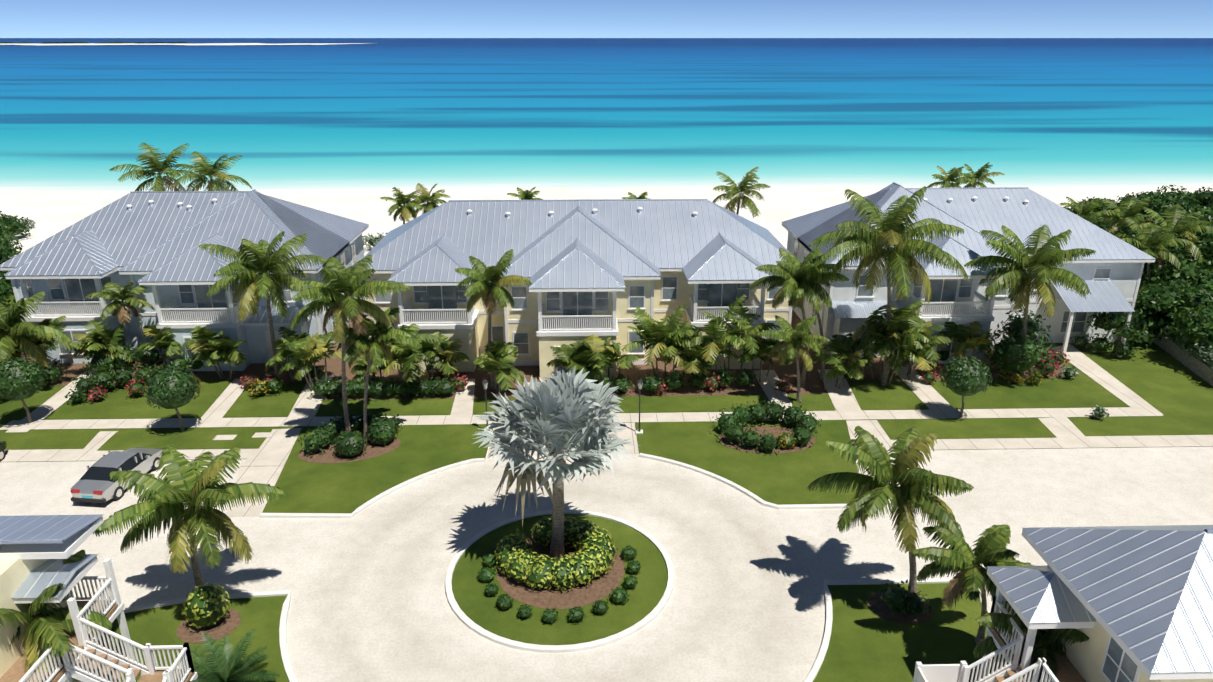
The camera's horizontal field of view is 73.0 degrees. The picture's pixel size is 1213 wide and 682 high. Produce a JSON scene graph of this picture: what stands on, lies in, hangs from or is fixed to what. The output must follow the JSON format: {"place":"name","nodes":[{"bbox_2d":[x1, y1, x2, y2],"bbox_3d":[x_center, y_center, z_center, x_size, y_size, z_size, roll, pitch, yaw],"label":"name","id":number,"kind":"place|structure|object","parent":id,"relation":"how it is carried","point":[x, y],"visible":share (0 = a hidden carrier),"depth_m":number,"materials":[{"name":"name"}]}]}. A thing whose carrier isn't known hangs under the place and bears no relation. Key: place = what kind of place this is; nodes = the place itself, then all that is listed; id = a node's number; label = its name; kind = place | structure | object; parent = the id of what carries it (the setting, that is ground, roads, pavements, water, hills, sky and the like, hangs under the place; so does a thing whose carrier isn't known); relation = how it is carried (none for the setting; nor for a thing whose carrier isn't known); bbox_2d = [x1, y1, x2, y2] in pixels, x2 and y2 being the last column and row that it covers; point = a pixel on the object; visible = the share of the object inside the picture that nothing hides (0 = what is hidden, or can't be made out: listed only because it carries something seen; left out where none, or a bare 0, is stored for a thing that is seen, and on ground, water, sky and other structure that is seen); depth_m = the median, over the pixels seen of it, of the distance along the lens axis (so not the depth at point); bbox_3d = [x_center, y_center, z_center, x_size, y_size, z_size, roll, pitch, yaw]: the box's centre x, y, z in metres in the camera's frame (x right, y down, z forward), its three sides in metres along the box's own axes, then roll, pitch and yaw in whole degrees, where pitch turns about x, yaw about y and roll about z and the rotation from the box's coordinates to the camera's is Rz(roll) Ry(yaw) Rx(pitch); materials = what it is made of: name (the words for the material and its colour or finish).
{"place":"outdoors","nodes":[
{"label":"outdoors","id":0,"kind":"place"},
{"bbox_2d":[354,199,793,379],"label":"house","id":1,"kind":"structure","parent":0,"point":[603,269],"depth_m":53.75,"materials":[{"name":"white metal"}]},
{"bbox_2d":[0,38,1212,681],"bbox_3d":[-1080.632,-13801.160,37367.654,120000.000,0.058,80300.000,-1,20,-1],"label":"ground sheet","id":2,"kind":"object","parent":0,"point":[354,128],"visible":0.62,"depth_m":48.73,"materials":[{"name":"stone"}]},
{"bbox_2d":[0,441,6,460],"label":"dark car","id":3,"kind":"object","parent":2,"relation":"on","point":[3,445],"visible":0.96,"depth_m":41.94,"materials":[{"name":"grey paint"}]},
{"bbox_2d":[0,357,47,422],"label":"topiary","id":4,"kind":"object","parent":2,"relation":"on","point":[21,379],"visible":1,"depth_m":44.45,"materials":[{"name":"green plant"}]},
{"bbox_2d":[0,291,72,367],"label":"palm","id":5,"kind":"object","parent":2,"relation":"on","point":[10,316],"visible":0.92,"depth_m":48.85,"materials":[{"name":"green plant"}]},
{"bbox_2d":[0,549,111,673],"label":"palm tree","id":6,"kind":"object","parent":2,"relation":"on","point":[42,633],"visible":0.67,"depth_m":23.99,"materials":[{"name":"green plant"}]},
{"bbox_2d":[0,514,197,681],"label":"house","id":7,"kind":"structure","parent":2,"relation":"on","point":[36,551],"depth_m":24.75,"materials":[{"name":"white wood"}]},
{"bbox_2d":[70,447,162,502],"bbox_3d":[-23.500,6.198,39.571,2.000,1.428,4.662,2,20,6],"label":"silver car","id":8,"kind":"object","parent":2,"relation":"on","point":[94,484],"visible":0.9,"depth_m":38.41,"materials":[{"name":"grey paint"}]},
{"bbox_2d":[86,282,154,348],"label":"palm","id":9,"kind":"object","parent":2,"relation":"on","point":[117,294],"visible":0.98,"depth_m":52.17,"materials":[{"name":"green plant"}]},
{"bbox_2d":[109,142,203,190],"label":"palm","id":10,"kind":"object","parent":2,"relation":"on","point":[153,164],"visible":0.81,"depth_m":66.25,"materials":[{"name":"green plant"}]},
{"bbox_2d":[141,365,200,430],"bbox_3d":[-23.398,3.186,44.300,2.823,3.810,2.799,-1,20,-1],"label":"topiary","id":11,"kind":"object","parent":2,"relation":"on","point":[173,387],"visible":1,"depth_m":43.33,"materials":[{"name":"green plant"}]},
{"bbox_2d":[0,42,364,44],"bbox_3d":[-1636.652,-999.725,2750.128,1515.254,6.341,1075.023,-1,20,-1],"label":"sandbar","id":12,"kind":"structure","parent":2,"relation":"on","point":[74,43],"depth_m":2985.42,"materials":[{"name":"white sand"}]},
{"bbox_2d":[0,189,368,370],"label":"house","id":13,"kind":"structure","parent":2,"relation":"on","point":[151,241],"depth_m":54.37,"materials":[{"name":"white metal"}]},
{"bbox_2d":[93,446,286,589],"bbox_3d":[-14.683,7.092,30.014,5.874,6.412,5.548,-1,20,-1],"label":"palm","id":14,"kind":"object","parent":2,"relation":"on","point":[191,487],"visible":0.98,"depth_m":28.88,"materials":[{"name":"green plant"}]},
{"bbox_2d":[171,151,251,190],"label":"palm","id":15,"kind":"object","parent":2,"relation":"on","point":[204,168],"visible":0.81,"depth_m":68.17,"materials":[{"name":"green plant"}]},
{"bbox_2d":[199,231,326,377],"bbox_3d":[-20.619,-1.952,50.031,6.701,9.464,6.965,-1,20,-1],"label":"palm","id":16,"kind":"object","parent":2,"relation":"on","point":[247,266],"visible":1,"depth_m":48.94,"materials":[{"name":"green plant"}]},
{"bbox_2d":[290,255,409,432],"bbox_3d":[-12.963,0.575,42.330,5.807,10.076,5.524,-1,20,-1],"label":"palm","id":17,"kind":"object","parent":2,"relation":"on","point":[341,279],"visible":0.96,"depth_m":40.45,"materials":[{"name":"green plant"}]},
{"bbox_2d":[331,307,419,440],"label":"palm","id":18,"kind":"object","parent":2,"relation":"on","point":[362,344],"visible":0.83,"depth_m":41.78,"materials":[{"name":"green plant"}]},
{"bbox_2d":[380,187,427,223],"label":"palm","id":19,"kind":"object","parent":2,"relation":"on","point":[404,210],"visible":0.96,"depth_m":73.48,"materials":[{"name":"green plant"}]},
{"bbox_2d":[405,183,449,214],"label":"palm","id":20,"kind":"object","parent":2,"relation":"on","point":[432,200],"visible":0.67,"depth_m":76.74,"materials":[{"name":"green plant"}]},
{"bbox_2d":[482,378,491,430],"bbox_3d":[-6.484,3.504,44.219,0.400,3.260,0.400,-1,20,-1],"label":"lamp","id":21,"kind":"object","parent":2,"relation":"on","point":[485,383],"visible":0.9,"depth_m":43.84,"materials":[{"name":"grey metal"}]},
{"bbox_2d":[455,249,531,389],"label":"palm","id":22,"kind":"object","parent":2,"relation":"on","point":[481,276],"visible":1,"depth_m":47.68,"materials":[{"name":"green plant"}]},
{"bbox_2d":[507,187,542,199],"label":"palm","id":23,"kind":"object","parent":2,"relation":"on","point":[526,195],"visible":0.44,"depth_m":78.87,"materials":[{"name":"green plant"}]},
{"bbox_2d":[123,453,951,681],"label":"kerbs","id":24,"kind":"structure","parent":2,"relation":"on","point":[652,615],"depth_m":32.27,"materials":[{"name":"white concrete"}]},
{"bbox_2d":[472,365,638,558],"bbox_3d":[-1.964,5.136,32.942,6.625,8.063,6.250,-1,20,-1],"label":"bismarck palm","id":25,"kind":"object","parent":2,"relation":"on","point":[567,411],"visible":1,"depth_m":31.47,"materials":[{"name":"grey plant"}]},
{"bbox_2d":[0,294,1154,681],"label":"shrubs","id":26,"kind":"object","parent":2,"relation":"on","point":[898,338],"visible":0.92,"depth_m":49.21,"materials":[{"name":"green plant"}]},
{"bbox_2d":[0,185,1212,360],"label":"trees","id":27,"kind":"object","parent":2,"relation":"on","point":[1182,297],"visible":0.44,"depth_m":60.70,"materials":[{"name":"green plant"}]},
{"bbox_2d":[622,192,648,198],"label":"palm","id":28,"kind":"object","parent":2,"relation":"on","point":[641,196],"visible":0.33,"depth_m":81.63,"materials":[{"name":"green plant"}]},
{"bbox_2d":[635,379,642,434],"bbox_3d":[1.789,3.508,44.208,0.400,3.260,0.400,-1,20,-1],"label":"lamp","id":29,"kind":"object","parent":2,"relation":"on","point":[639,384],"visible":0.96,"depth_m":44.06,"materials":[{"name":"grey metal"}]},
{"bbox_2d":[713,166,769,217],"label":"palm","id":30,"kind":"object","parent":2,"relation":"on","point":[742,186],"visible":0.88,"depth_m":73.09,"materials":[{"name":"green plant"}]},
{"bbox_2d":[757,315,829,401],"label":"palm","id":31,"kind":"object","parent":2,"relation":"on","point":[795,347],"visible":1,"depth_m":46.84,"materials":[{"name":"green plant"}]},
{"bbox_2d":[749,246,841,386],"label":"palm","id":32,"kind":"object","parent":2,"relation":"on","point":[790,280],"visible":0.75,"depth_m":48.37,"materials":[{"name":"green plant"}]},
{"bbox_2d":[767,251,848,380],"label":"palm","id":33,"kind":"object","parent":2,"relation":"on","point":[820,291],"visible":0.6,"depth_m":48.53,"materials":[{"name":"green plant"}]},
{"bbox_2d":[809,186,968,385],"bbox_3d":[16.411,-2.976,48.659,8.804,12.354,8.290,-1,20,-1],"label":"palm","id":34,"kind":"object","parent":2,"relation":"on","point":[893,230],"visible":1,"depth_m":46.80,"materials":[{"name":"green plant"}]},
{"bbox_2d":[808,426,973,592],"bbox_3d":[10.350,6.691,30.240,5.441,7.018,5.138,-1,20,-1],"label":"palm","id":35,"kind":"object","parent":2,"relation":"on","point":[911,494],"visible":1,"depth_m":29.11,"materials":[{"name":"green plant"}]},
{"bbox_2d":[926,165,971,187],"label":"palm","id":36,"kind":"object","parent":2,"relation":"on","point":[954,173],"visible":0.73,"depth_m":79.81,"materials":[{"name":"green plant"}]},
{"bbox_2d":[939,356,992,417],"bbox_3d":[20.026,2.641,45.876,2.731,3.739,2.728,-1,20,-1],"label":"topiary","id":37,"kind":"object","parent":2,"relation":"on","point":[963,376],"visible":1,"depth_m":44.93,"materials":[{"name":"green plant"}]},
{"bbox_2d":[782,182,1154,363],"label":"house","id":38,"kind":"structure","parent":2,"relation":"on","point":[1109,272],"depth_m":56.27,"materials":[{"name":"white metal"}]},
{"bbox_2d":[912,524,1034,642],"bbox_3d":[12.313,8.406,28.434,4.081,5.056,4.016,-5,21,-14],"label":"palm","id":39,"kind":"object","parent":2,"relation":"on","point":[971,577],"visible":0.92,"depth_m":27.40,"materials":[{"name":"green plant"}]},
{"bbox_2d":[956,162,1004,187],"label":"palm","id":40,"kind":"object","parent":2,"relation":"on","point":[975,182],"visible":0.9,"depth_m":81.65,"materials":[{"name":"green plant"}]},
{"bbox_2d":[964,225,1095,376],"bbox_3d":[25.527,-2.047,50.121,7.241,9.615,7.580,-1,20,-1],"label":"palm","id":41,"kind":"object","parent":2,"relation":"on","point":[1037,264],"visible":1,"depth_m":48.96,"materials":[{"name":"green plant"}]},
{"bbox_2d":[972,601,1088,681],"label":"palm tree","id":42,"kind":"object","parent":2,"relation":"on","point":[987,645],"visible":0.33,"depth_m":24.46,"materials":[{"name":"green plant"}]},
{"bbox_2d":[913,525,1212,681],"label":"house","id":43,"kind":"structure","parent":2,"relation":"on","point":[1134,603],"depth_m":22.59,"materials":[{"name":"white metal"}]},
{"bbox_2d":[1060,196,1112,223],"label":"palm","id":44,"kind":"object","parent":2,"relation":"on","point":[1085,209],"visible":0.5,"depth_m":72.44,"materials":[{"name":"green plant"}]},
{"bbox_2d":[1093,197,1157,240],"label":"palm","id":45,"kind":"object","parent":2,"relation":"on","point":[1130,209],"visible":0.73,"depth_m":71.75,"materials":[{"name":"green plant"}]},
{"bbox_2d":[1114,218,1193,282],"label":"palm","id":46,"kind":"object","parent":2,"relation":"on","point":[1152,238],"visible":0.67,"depth_m":59.67,"materials":[{"name":"green plant"}]},
{"bbox_2d":[1127,204,1212,262],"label":"palm","id":47,"kind":"object","parent":2,"relation":"on","point":[1179,227],"visible":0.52,"depth_m":63.24,"materials":[{"name":"green plant"}]},
{"bbox_2d":[1149,313,1212,385],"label":"boundary wall","id":48,"kind":"structure","parent":2,"relation":"on","point":[1199,364],"depth_m":53.63,"materials":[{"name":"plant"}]},
{"bbox_2d":[0,0,1212,37],"label":"sky","id":49,"kind":"structure","parent":0,"point":[18,18],"materials":[{"name":"blue"}]}
]}

